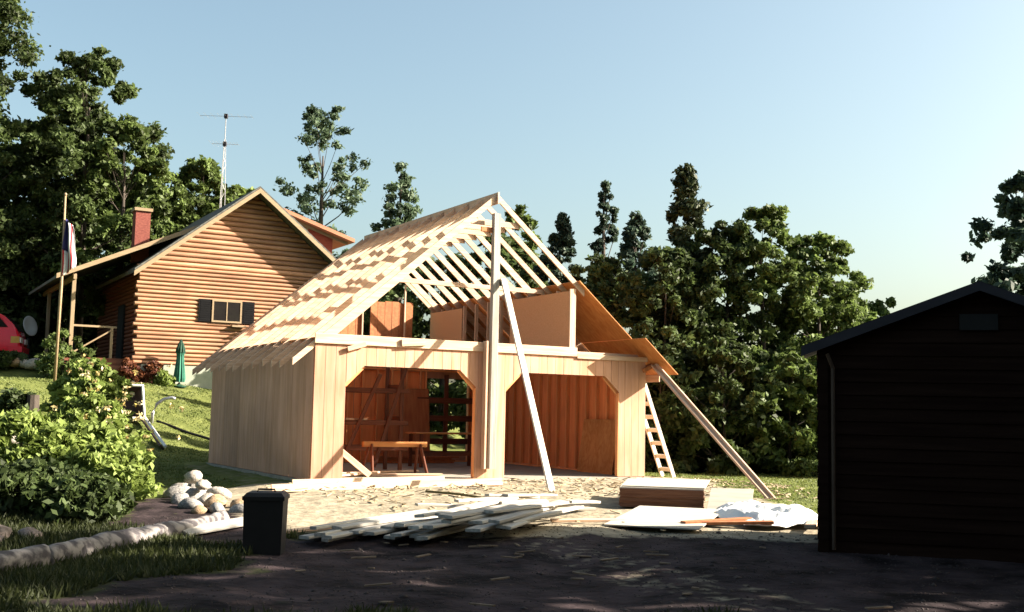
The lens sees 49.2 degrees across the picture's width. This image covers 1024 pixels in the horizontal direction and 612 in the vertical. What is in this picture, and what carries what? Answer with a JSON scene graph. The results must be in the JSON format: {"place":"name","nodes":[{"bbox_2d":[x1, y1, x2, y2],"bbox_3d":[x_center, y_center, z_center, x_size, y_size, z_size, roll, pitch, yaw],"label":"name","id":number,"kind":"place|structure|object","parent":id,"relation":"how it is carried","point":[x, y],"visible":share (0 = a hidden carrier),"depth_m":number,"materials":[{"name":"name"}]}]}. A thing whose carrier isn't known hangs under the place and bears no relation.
{"place":"outdoors","nodes":[
{"label":"outdoors","id":0,"kind":"place"},
{"bbox_2d":[0,510,739,611],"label":"rough grass","id":1,"kind":"structure","parent":0,"point":[18,583],"depth_m":10.66,"materials":[{"name":"plant"}]},
{"bbox_2d":[0,367,1023,611],"bbox_3d":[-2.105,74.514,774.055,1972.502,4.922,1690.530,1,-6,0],"label":"ground","id":2,"kind":"structure","parent":0,"point":[312,507],"depth_m":11.41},
{"bbox_2d":[0,314,28,354],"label":"red van","id":3,"kind":"object","parent":2,"relation":"on","point":[12,336],"visible":0.91,"depth_m":39.51,"materials":[{"name":"paint"}]},
{"bbox_2d":[0,349,28,370],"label":"garden shrub","id":4,"kind":"object","parent":2,"relation":"on","point":[7,357],"visible":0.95,"depth_m":38.05,"materials":[{"name":"green plant"}]},
{"bbox_2d":[0,386,36,412],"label":"understory shrub","id":5,"kind":"object","parent":2,"relation":"on","point":[12,398],"visible":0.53,"depth_m":28.27,"materials":[{"name":"green plant"}]},
{"bbox_2d":[0,286,44,345],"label":"understory shrub","id":6,"kind":"object","parent":2,"relation":"on","point":[3,311],"visible":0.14,"depth_m":45.90,"materials":[{"name":"green plant"}]},
{"bbox_2d":[0,544,50,573],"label":"border log","id":7,"kind":"object","parent":2,"relation":"on","point":[34,554],"visible":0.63,"depth_m":10.54,"materials":[{"name":"grey wood"}]},
{"bbox_2d":[23,316,37,358],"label":"satellite dish","id":8,"kind":"object","parent":2,"relation":"on","point":[30,325],"visible":0.96,"depth_m":42.27,"materials":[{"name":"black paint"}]},
{"bbox_2d":[0,407,69,464],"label":"garden shrub","id":9,"kind":"object","parent":2,"relation":"on","point":[19,422],"visible":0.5,"depth_m":16.06,"materials":[{"name":"green plant"}]},
{"bbox_2d":[0,0,84,317],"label":"leafy tree","id":10,"kind":"object","parent":2,"relation":"on","point":[12,12],"visible":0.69,"depth_m":45.65,"materials":[{"name":"green plant"}]},
{"bbox_2d":[0,455,86,515],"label":"garden shrub","id":11,"kind":"object","parent":2,"relation":"on","point":[20,480],"visible":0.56,"depth_m":14.08,"materials":[{"name":"green plant"}]},
{"bbox_2d":[0,114,103,342],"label":"leafy tree","id":12,"kind":"object","parent":2,"relation":"on","point":[5,171],"visible":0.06,"depth_m":47.62,"materials":[{"name":"green plant"}]},
{"bbox_2d":[6,259,98,358],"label":"understory shrub","id":13,"kind":"object","parent":2,"relation":"on","point":[81,310],"visible":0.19,"depth_m":46.04,"materials":[{"name":"green plant"}]},
{"bbox_2d":[53,193,66,381],"bbox_3d":[-13.634,-0.559,33.785,0.135,5.814,0.100,1,-6,0],"label":"flagpole","id":14,"kind":"object","parent":2,"relation":"on","point":[58,324],"visible":0.94,"depth_m":33.69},
{"bbox_2d":[61,219,75,275],"bbox_3d":[-13.380,-1.766,33.850,0.413,1.768,0.146,1,-6,0],"label":"flag","id":15,"kind":"object","parent":14,"relation":"hanging from","point":[68,251],"visible":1,"depth_m":33.84,"materials":[{"name":"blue fabric"}]},
{"bbox_2d":[0,102,123,341],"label":"leafy tree","id":16,"kind":"object","parent":2,"relation":"on","point":[27,211],"visible":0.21,"depth_m":46.38,"materials":[{"name":"green plant"}]},
{"bbox_2d":[34,328,97,378],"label":"garden shrub","id":17,"kind":"object","parent":2,"relation":"on","point":[45,363],"visible":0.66,"depth_m":34.54,"materials":[{"name":"green plant"}]},
{"bbox_2d":[26,469,137,523],"bbox_3d":[-5.444,2.508,14.171,1.387,0.880,1.542,4,-6,-24],"label":"garden shrub","id":18,"kind":"object","parent":2,"relation":"on","point":[88,495],"visible":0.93,"depth_m":13.86,"materials":[{"name":"green plant"}]},
{"bbox_2d":[24,417,142,469],"bbox_3d":[-6.506,2.374,16.726,1.848,1.439,1.891,6,-7,-41],"label":"garden shrub","id":19,"kind":"object","parent":2,"relation":"on","point":[75,436],"visible":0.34,"depth_m":16.40,"materials":[{"name":"green plant"}]},
{"bbox_2d":[19,390,153,469],"bbox_3d":[-7.156,2.363,18.703,2.466,1.942,1.970,1,-6,0],"label":"garden shrub","id":20,"kind":"object","parent":2,"relation":"on","point":[71,407],"visible":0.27,"depth_m":18.49,"materials":[{"name":"green plant"}]},
{"bbox_2d":[0,44,174,354],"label":"leafy tree","id":21,"kind":"object","parent":2,"relation":"on","point":[60,97],"visible":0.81,"depth_m":45.48,"materials":[{"name":"green plant"}]},
{"bbox_2d":[39,357,136,437],"bbox_3d":[-8.402,2.250,22.124,1.818,2.511,1.942,-2,-6,26],"label":"garden shrub","id":22,"kind":"object","parent":2,"relation":"on","point":[61,387],"visible":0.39,"depth_m":21.97,"materials":[{"name":"green plant"}]},
{"bbox_2d":[48,523,167,564],"bbox_3d":[-4.279,2.510,11.780,0.272,0.285,1.925,-1,-6,18],"label":"border log","id":23,"kind":"object","parent":2,"relation":"on","point":[83,545],"visible":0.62,"depth_m":11.64,"materials":[{"name":"grey wood"}]},
{"bbox_2d":[49,116,178,318],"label":"leafy tree","id":24,"kind":"object","parent":2,"relation":"on","point":[147,163],"visible":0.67,"depth_m":45.32,"materials":[{"name":"green plant"}]},
{"bbox_2d":[64,435,163,500],"bbox_3d":[-5.788,2.383,15.942,1.648,1.098,1.587,5,-7,-38],"label":"garden shrub","id":25,"kind":"object","parent":2,"relation":"on","point":[123,463],"visible":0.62,"depth_m":15.77,"materials":[{"name":"green plant"}]},
{"bbox_2d":[51,361,183,450],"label":"blossoms","id":26,"kind":"object","parent":2,"relation":"on","point":[90,363],"visible":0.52,"depth_m":18.08,"materials":[{"name":"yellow plant"}]},
{"bbox_2d":[117,357,143,382],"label":"garden shrub","id":27,"kind":"object","parent":2,"relation":"on","point":[127,367],"visible":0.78,"depth_m":37.26,"materials":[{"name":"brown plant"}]},
{"bbox_2d":[117,382,145,419],"bbox_3d":[-10.825,2.662,31.248,1.139,1.087,1.346,3,-6,-20],"label":"wheelbarrow","id":28,"kind":"object","parent":2,"relation":"on","point":[138,391],"visible":0.24,"depth_m":31.09,"materials":[{"name":"brown metal"}]},
{"bbox_2d":[136,360,163,383],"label":"garden shrub","id":29,"kind":"object","parent":2,"relation":"on","point":[151,370],"visible":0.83,"depth_m":37.61,"materials":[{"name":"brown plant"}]},
{"bbox_2d":[103,183,209,252],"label":"leafy tree","id":30,"kind":"object","parent":2,"relation":"on","point":[196,215],"visible":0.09,"depth_m":50.41,"materials":[{"name":"green plant"}]},
{"bbox_2d":[149,368,176,386],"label":"garden shrub","id":31,"kind":"object","parent":2,"relation":"on","point":[165,378],"visible":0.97,"depth_m":37.46,"materials":[{"name":"green plant"}]},
{"bbox_2d":[173,339,185,386],"bbox_3d":[-11.293,1.942,38.068,0.500,1.640,0.487,1,-6,0],"label":"patio umbrella","id":32,"kind":"object","parent":2,"relation":"on","point":[179,373],"visible":1,"depth_m":37.97,"materials":[{"name":"fabric"}]},
{"bbox_2d":[29,186,354,388],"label":"log house","id":33,"kind":"structure","parent":2,"relation":"on","point":[206,286],"depth_m":39.63,"materials":[{"name":"brown"}]},
{"bbox_2d":[115,304,125,358],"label":"door","id":34,"kind":"structure","parent":33,"relation":"in","point":[121,309],"depth_m":40.50,"materials":[{"name":"black paint"}]},
{"bbox_2d":[200,112,246,207],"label":"antenna mast","id":35,"kind":"object","parent":33,"relation":"attached to","point":[226,116],"visible":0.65,"depth_m":47.29,"materials":[{"name":"metal"}]},
{"bbox_2d":[211,299,241,323],"bbox_3d":[-10.061,0.198,39.465,1.060,0.790,0.080,4,-6,-30],"label":"window","id":36,"kind":"structure","parent":33,"relation":"in","point":[223,311],"depth_m":39.44,"materials":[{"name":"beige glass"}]},
{"bbox_2d":[156,510,229,537],"bbox_3d":[-3.797,2.624,13.400,0.266,0.246,1.455,0,-6,16],"label":"border log","id":37,"kind":"object","parent":2,"relation":"on","point":[179,527],"visible":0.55,"depth_m":13.17,"materials":[{"name":"grey wood"}]},
{"bbox_2d":[150,154,241,232],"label":"leafy tree","id":38,"kind":"object","parent":2,"relation":"on","point":[205,173],"visible":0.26,"depth_m":50.90,"materials":[{"name":"green plant"}]},
{"bbox_2d":[182,517,242,535],"bbox_3d":[-3.456,2.649,13.575,0.190,0.031,1.434,20,7,28],"label":"pale board","id":39,"kind":"object","parent":2,"relation":"on","point":[209,527],"visible":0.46,"depth_m":13.38,"materials":[{"name":"white wood"}]},
{"bbox_2d":[242,488,289,555],"bbox_3d":[-2.629,2.290,11.929,0.441,0.686,0.441,2,-6,-4],"label":"rubbish bin","id":40,"kind":"object","parent":2,"relation":"on","point":[264,521],"visible":0.99,"depth_m":11.73,"materials":[{"name":"black paint"}]},
{"bbox_2d":[273,103,370,257],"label":"tall pine","id":41,"kind":"object","parent":2,"relation":"on","point":[312,115],"visible":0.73,"depth_m":62.67,"materials":[{"name":"green plant"}]},
{"bbox_2d":[321,535,358,541],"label":"plank","id":42,"kind":"object","parent":2,"relation":"on","point":[326,540],"visible":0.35,"depth_m":12.48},
{"bbox_2d":[349,520,400,531],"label":"plank","id":43,"kind":"object","parent":42,"relation":"on","point":[368,526],"visible":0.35,"depth_m":13.19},
{"bbox_2d":[310,509,426,529],"bbox_3d":[-1.717,2.645,13.915,0.091,0.039,2.808,0,-6,22],"label":"plank","id":44,"kind":"object","parent":43,"relation":"on","point":[322,526],"visible":0.81,"depth_m":13.49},
{"bbox_2d":[332,510,439,529],"bbox_3d":[-1.498,2.650,13.912,0.140,0.038,2.377,3,-4,26],"label":"plank","id":45,"kind":"object","parent":42,"relation":"on","point":[372,522],"visible":0.77,"depth_m":13.54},
{"bbox_2d":[292,476,444,483],"bbox_3d":[-2.589,3.227,20.583,3.052,0.140,0.040,4,-23,-32],"label":"form board","id":46,"kind":"object","parent":2,"relation":"on","point":[330,480],"visible":0.54,"depth_m":20.52,"materials":[{"name":"brown wood"}]},
{"bbox_2d":[271,478,502,491],"bbox_3d":[-2.108,3.184,19.904,4.502,0.140,0.042,4,-23,-31],"label":"form board","id":47,"kind":"object","parent":2,"relation":"on","point":[411,483],"visible":0.69,"depth_m":19.82,"materials":[{"name":"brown wood"}]},
{"bbox_2d":[355,284,418,368],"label":"leafy tree","id":48,"kind":"object","parent":2,"relation":"on","point":[396,290],"visible":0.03,"depth_m":40.16,"materials":[{"name":"green plant"}]},
{"bbox_2d":[369,162,430,367],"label":"tall pine","id":49,"kind":"object","parent":2,"relation":"on","point":[408,211],"visible":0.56,"depth_m":62.43,"materials":[{"name":"green plant"}]},
{"bbox_2d":[0,373,817,513],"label":"lawn grass","id":50,"kind":"structure","parent":2,"relation":"on","point":[737,477],"depth_m":28.12,"materials":[{"name":"plant"}]},
{"bbox_2d":[192,192,677,480],"bbox_3d":[-2.005,1.012,25.550,8.575,6.252,7.672,4,-6,-30],"label":"garage frame","id":51,"kind":"object","parent":2,"relation":"on","point":[287,371],"visible":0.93,"depth_m":24.26,"materials":[{"name":"wood"}]},
{"bbox_2d":[343,449,370,476],"bbox_3d":[-3.322,2.842,21.808,1.474,0.120,0.037,43,-23,-14],"label":"leaning board","id":52,"kind":"object","parent":51,"relation":"on","point":[354,462],"visible":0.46,"depth_m":21.88,"materials":[{"name":"brown wood"}]},
{"bbox_2d":[343,366,408,469],"bbox_3d":[-3.254,2.452,24.555,1.750,2.300,0.950,4,-6,-30],"label":"scaffold","id":53,"kind":"object","parent":51,"relation":"on","point":[387,390],"visible":0.47,"depth_m":24.40,"materials":[{"name":"brown wood"}]},
{"bbox_2d":[342,473,442,475],"bbox_3d":[-2.738,3.386,22.478,2.816,0.038,0.140,4,-6,-24],"label":"floor board","id":54,"kind":"object","parent":51,"relation":"on","point":[408,474],"visible":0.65,"depth_m":22.68,"materials":[{"name":"brown wood"}]},
{"bbox_2d":[362,441,427,472],"bbox_3d":[-2.445,3.172,23.305,1.440,0.691,0.680,4,-6,-30],"label":"sawhorse","id":55,"kind":"object","parent":51,"relation":"on","point":[370,445],"visible":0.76,"depth_m":23.28,"materials":[{"name":"brown wood"}]},
{"bbox_2d":[387,389,429,455],"bbox_3d":[-2.678,3.090,28.945,1.200,1.900,0.236,4,-6,-30],"label":"plywood sheet","id":56,"kind":"object","parent":51,"relation":"on","point":[416,413],"visible":0.43,"depth_m":29.05,"materials":[{"name":"brown wood"}]},
{"bbox_2d":[405,432,471,466],"bbox_3d":[-1.607,3.482,27.131,1.900,0.819,0.710,4,-6,-30],"label":"work table","id":57,"kind":"object","parent":51,"relation":"on","point":[467,453],"visible":0.71,"depth_m":26.95,"materials":[{"name":"brown wood"}]},
{"bbox_2d":[442,375,448,450],"bbox_3d":[-1.757,2.928,29.637,0.130,2.200,0.030,4,-6,-30],"label":"upright board","id":58,"kind":"object","parent":51,"relation":"attached to","point":[446,395],"visible":0.65,"depth_m":29.64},
{"bbox_2d":[418,397,472,403],"bbox_3d":[-1.679,2.511,29.677,1.840,0.150,0.030,4,-6,-30],"label":"rail board","id":59,"kind":"object","parent":51,"relation":"attached to","point":[452,400],"visible":0.65,"depth_m":29.68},
{"bbox_2d":[429,415,471,421],"bbox_3d":[-1.689,2.979,29.632,1.840,0.150,0.030,4,-6,-30],"label":"rail board","id":60,"kind":"object","parent":51,"relation":"attached to","point":[450,418],"visible":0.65,"depth_m":29.65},
{"bbox_2d":[577,419,614,474],"bbox_3d":[1.960,3.201,25.576,0.196,1.220,1.400,4,-6,-30],"label":"plywood sheet","id":61,"kind":"object","parent":51,"relation":"on","point":[597,451],"visible":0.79,"depth_m":25.57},
{"bbox_2d":[399,252,488,435],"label":"leafy tree","id":62,"kind":"object","parent":2,"relation":"on","point":[420,326],"visible":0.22,"depth_m":41.18,"materials":[{"name":"green plant"}]},
{"bbox_2d":[414,524,479,540],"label":"plank","id":63,"kind":"object","parent":2,"relation":"on","point":[455,531],"visible":0.39,"depth_m":13.41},
{"bbox_2d":[409,523,474,537],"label":"plank","id":64,"kind":"object","parent":63,"relation":"on","point":[449,528],"visible":0.42,"depth_m":13.23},
{"bbox_2d":[448,233,548,437],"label":"leafy tree","id":65,"kind":"object","parent":2,"relation":"on","point":[513,263],"visible":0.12,"depth_m":40.60,"materials":[{"name":"green plant"}]},
{"bbox_2d":[488,204,550,285],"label":"leafy tree","id":66,"kind":"object","parent":2,"relation":"on","point":[530,224],"visible":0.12,"depth_m":47.35,"materials":[{"name":"green plant"}]},
{"bbox_2d":[496,509,554,529],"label":"plank","id":67,"kind":"object","parent":2,"relation":"on","point":[508,525],"visible":0.46,"depth_m":13.10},
{"bbox_2d":[465,509,550,531],"bbox_3d":[-0.008,2.606,13.692,0.191,0.038,2.241,-3,-5,23],"label":"plank","id":68,"kind":"object","parent":67,"relation":"on","point":[482,527],"visible":0.42,"depth_m":12.78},
{"bbox_2d":[488,506,557,523],"bbox_3d":[0.166,2.553,13.797,0.140,0.038,2.106,4,-3,21],"label":"plank","id":69,"kind":"object","parent":68,"relation":"on","point":[510,517],"visible":0.73,"depth_m":13.45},
{"bbox_2d":[484,501,568,513],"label":"plank","id":70,"kind":"object","parent":69,"relation":"on","point":[521,507],"visible":1,"depth_m":13.93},
{"bbox_2d":[508,506,583,522],"bbox_3d":[0.424,2.608,13.997,0.140,0.036,1.778,-6,-6,31],"label":"plank","id":71,"kind":"object","parent":68,"relation":"on","point":[547,514],"visible":0.85,"depth_m":13.94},
{"bbox_2d":[500,278,554,491],"bbox_3d":[0.265,1.369,21.027,0.130,5.195,0.045,12,-47,-26],"label":"brace pole","id":72,"kind":"object","parent":2,"relation":"on","point":[531,404],"visible":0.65,"depth_m":20.84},
{"bbox_2d":[265,476,816,530],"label":"wood scraps","id":73,"kind":"object","parent":2,"relation":"on","point":[612,485],"visible":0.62,"depth_m":19.44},
{"bbox_2d":[532,212,581,286],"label":"hedgerow tree","id":74,"kind":"object","parent":2,"relation":"on","point":[562,242],"visible":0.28,"depth_m":37.20,"materials":[{"name":"green plant"}]},
{"bbox_2d":[240,533,892,608],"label":"wood scraps","id":75,"kind":"object","parent":2,"relation":"on","point":[613,558],"visible":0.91,"depth_m":11.60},
{"bbox_2d":[550,518,623,521],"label":"plank","id":76,"kind":"object","parent":2,"relation":"on","point":[583,520],"visible":0.92,"depth_m":14.67,"materials":[{"name":"brown wood"}]},
{"bbox_2d":[587,180,624,270],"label":"hedgerow tree","id":77,"kind":"object","parent":2,"relation":"on","point":[602,227],"visible":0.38,"depth_m":37.39,"materials":[{"name":"green plant"}]},
{"bbox_2d":[568,251,663,391],"bbox_3d":[2.583,1.636,32.156,4.397,6.383,4.269,4,-6,-29],"label":"hedgerow tree","id":78,"kind":"object","parent":2,"relation":"on","point":[604,283],"visible":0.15,"depth_m":31.61,"materials":[{"name":"green plant"}]},
{"bbox_2d":[609,210,659,328],"bbox_3d":[3.893,0.940,35.068,2.385,8.008,2.722,1,-6,0],"label":"hedgerow tree","id":79,"kind":"object","parent":2,"relation":"on","point":[631,247],"visible":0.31,"depth_m":35.18,"materials":[{"name":"green plant"}]},
{"bbox_2d":[645,383,675,477],"bbox_3d":[3.117,2.510,25.462,1.213,2.788,0.460,4,-6,-30],"label":"ladder","id":80,"kind":"object","parent":2,"relation":"on","point":[661,442],"visible":0.58,"depth_m":25.39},
{"bbox_2d":[604,506,717,529],"bbox_3d":[2.104,2.858,15.162,1.320,0.116,2.000,0,-6,17],"label":"plywood sheet","id":81,"kind":"object","parent":2,"relation":"on","point":[657,517],"visible":0.79,"depth_m":15.05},
{"bbox_2d":[680,517,751,523],"bbox_3d":[2.691,2.821,14.701,1.001,0.038,0.140,1,-5,-20],"label":"offcut","id":82,"kind":"object","parent":81,"relation":"on","point":[719,519],"visible":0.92,"depth_m":14.67,"materials":[{"name":"brown wood"}]},
{"bbox_2d":[703,520,773,524],"bbox_3d":[2.942,2.818,14.552,0.901,0.038,0.140,-2,-6,8],"label":"offcut","id":83,"kind":"object","parent":81,"relation":"on","point":[739,522],"visible":0.92,"depth_m":14.49,"materials":[{"name":"brown wood"}]},
{"bbox_2d":[619,478,704,507],"bbox_3d":[2.401,2.961,17.759,1.262,0.285,2.462,0,-6,9],"label":"plywood stack","id":84,"kind":"object","parent":2,"relation":"on","point":[658,496],"visible":0.77,"depth_m":16.57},
{"bbox_2d":[622,477,709,488],"bbox_3d":[2.497,2.814,17.807,1.220,0.014,2.390,0,-6,12],"label":"plywood sheet","id":85,"kind":"object","parent":84,"relation":"on","point":[672,483],"visible":1,"depth_m":17.57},
{"bbox_2d":[609,245,745,471],"bbox_3d":[4.110,1.454,30.570,4.358,6.340,4.249,1,-6,0],"label":"hedgerow tree","id":86,"kind":"object","parent":2,"relation":"on","point":[672,264],"visible":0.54,"depth_m":30.00,"materials":[{"name":"green plant"}]},
{"bbox_2d":[645,343,716,473],"bbox_3d":[3.716,2.789,29.278,2.589,3.645,2.837,7,-8,-44],"label":"hedgerow shrub","id":87,"kind":"object","parent":2,"relation":"on","point":[666,406],"visible":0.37,"depth_m":28.56,"materials":[{"name":"green plant"}]},
{"bbox_2d":[647,163,744,468],"bbox_3d":[4.826,0.363,31.691,4.060,8.965,4.021,1,-6,0],"label":"hedgerow tree","id":88,"kind":"object","parent":2,"relation":"on","point":[687,206],"visible":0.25,"depth_m":31.49,"materials":[{"name":"green plant"}]},
{"bbox_2d":[651,363,775,497],"bbox_3d":[3.768,2.308,21.576,0.139,2.712,6.051,2,-6,-13],"label":"brace pole","id":89,"kind":"object","parent":2,"relation":"on","point":[737,460],"visible":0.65,"depth_m":21.19,"materials":[{"name":"brown wood"}]},
{"bbox_2d":[669,336,791,474],"bbox_3d":[5.636,2.682,29.074,3.264,3.849,3.399,1,-6,0],"label":"hedgerow shrub","id":90,"kind":"object","parent":2,"relation":"on","point":[739,355],"visible":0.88,"depth_m":28.44,"materials":[{"name":"green plant"}]},
{"bbox_2d":[707,488,753,508],"bbox_3d":[3.195,2.844,16.359,0.700,0.316,0.620,0,-6,9],"label":"plywood sheet","id":91,"kind":"object","parent":2,"relation":"on","point":[718,497],"visible":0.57,"depth_m":16.46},
{"bbox_2d":[679,219,796,471],"bbox_3d":[5.842,1.263,31.261,4.062,7.416,3.726,-2,-6,29],"label":"hedgerow tree","id":92,"kind":"object","parent":2,"relation":"on","point":[748,254],"visible":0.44,"depth_m":30.95,"materials":[{"name":"green plant"}]},
{"bbox_2d":[715,500,817,527],"bbox_3d":[3.561,2.856,15.554,1.510,0.244,2.125,2,-6,-8],"label":"plastic sheet","id":93,"kind":"object","parent":2,"relation":"on","point":[783,515],"visible":0.89,"depth_m":15.14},
{"bbox_2d":[713,203,824,471],"bbox_3d":[7.248,0.981,31.530,3.561,7.896,3.692,1,-6,0],"label":"hedgerow tree","id":94,"kind":"object","parent":2,"relation":"on","point":[769,219],"visible":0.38,"depth_m":30.92,"materials":[{"name":"green plant"}]},
{"bbox_2d":[738,350,817,476],"bbox_3d":[7.321,2.934,29.259,3.067,3.522,3.094,1,-6,0],"label":"hedgerow shrub","id":95,"kind":"object","parent":2,"relation":"on","point":[796,394],"visible":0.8,"depth_m":28.58,"materials":[{"name":"green plant"}]},
{"bbox_2d":[782,362,817,455],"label":"hedgerow shrub","id":96,"kind":"object","parent":2,"relation":"on","point":[795,418],"visible":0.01,"depth_m":29.44,"materials":[{"name":"green plant"}]},
{"bbox_2d":[746,231,875,471],"bbox_3d":[8.595,1.395,31.837,4.194,7.074,4.049,1,-6,0],"label":"hedgerow tree","id":97,"kind":"object","parent":2,"relation":"on","point":[847,309],"visible":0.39,"depth_m":31.48,"materials":[{"name":"green plant"}]},
{"bbox_2d":[797,279,878,343],"bbox_3d":[9.717,2.182,33.453,3.749,5.995,3.667,1,-6,0],"label":"hedgerow tree","id":98,"kind":"object","parent":2,"relation":"on","point":[862,303],"depth_m":33.35,"materials":[{"name":"green plant"}]},
{"bbox_2d":[866,296,895,317],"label":"hedgerow tree","id":99,"kind":"object","parent":2,"relation":"on","point":[878,307],"visible":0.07,"depth_m":38.81,"materials":[{"name":"green plant"}]},
{"bbox_2d":[801,281,1023,562],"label":"garden shed","id":100,"kind":"structure","parent":2,"relation":"on","point":[920,427],"depth_m":12.55,"materials":[{"name":"brown"}]},
{"bbox_2d":[960,169,1023,295],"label":"leafy tree","id":101,"kind":"object","parent":2,"relation":"on","point":[1004,276],"visible":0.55,"depth_m":38.51,"materials":[{"name":"green plant"}]},
{"bbox_2d":[0,0,1023,382],"label":"sky","id":102,"kind":"structure","parent":0,"point":[882,127],"materials":[{"name":"blue"}]},
{"bbox_2d":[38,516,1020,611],"bbox_3d":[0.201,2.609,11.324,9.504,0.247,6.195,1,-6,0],"label":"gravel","id":103,"kind":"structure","parent":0,"point":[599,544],"depth_m":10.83,"materials":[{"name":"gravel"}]},
{"label":"plank","id":104,"kind":"object","parent":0,"visible":0},
{"bbox_2d":[394,517,440,526],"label":"plank","id":105,"kind":"object","parent":104,"relation":"on","point":[406,523],"visible":0.35,"depth_m":13.06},
{"bbox_2d":[408,518,446,528],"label":"plank","id":106,"kind":"object","parent":105,"relation":"on","point":[418,526],"visible":0.35,"depth_m":12.76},
{"bbox_2d":[414,504,497,517],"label":"plank","id":107,"kind":"object","parent":106,"relation":"on","point":[428,514],"visible":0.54,"depth_m":13.20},
{"bbox_2d":[433,497,510,515],"bbox_3d":[-0.481,2.534,14.163,0.140,0.036,1.891,3,-2,26],"label":"plank","id":108,"kind":"object","parent":107,"relation":"on","point":[481,504],"visible":0.89,"depth_m":14.15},
{"label":"plank","id":109,"kind":"object","parent":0,"visible":0},
{"bbox_2d":[423,519,474,528],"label":"plank","id":110,"kind":"object","parent":109,"relation":"on","point":[435,525],"visible":0.39,"depth_m":12.64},
{"bbox_2d":[441,503,531,523],"bbox_3d":[-0.229,2.530,13.676,0.140,0.036,2.025,1,-3,31],"label":"plank","id":111,"kind":"object","parent":110,"relation":"on","point":[457,520],"visible":0.58,"depth_m":13.10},
{"bbox_2d":[438,499,548,518],"bbox_3d":[-0.176,2.528,13.980,0.190,0.036,2.683,2,-4,26],"label":"plank","id":112,"kind":"object","parent":111,"relation":"on","point":[464,513],"visible":0.77,"depth_m":13.41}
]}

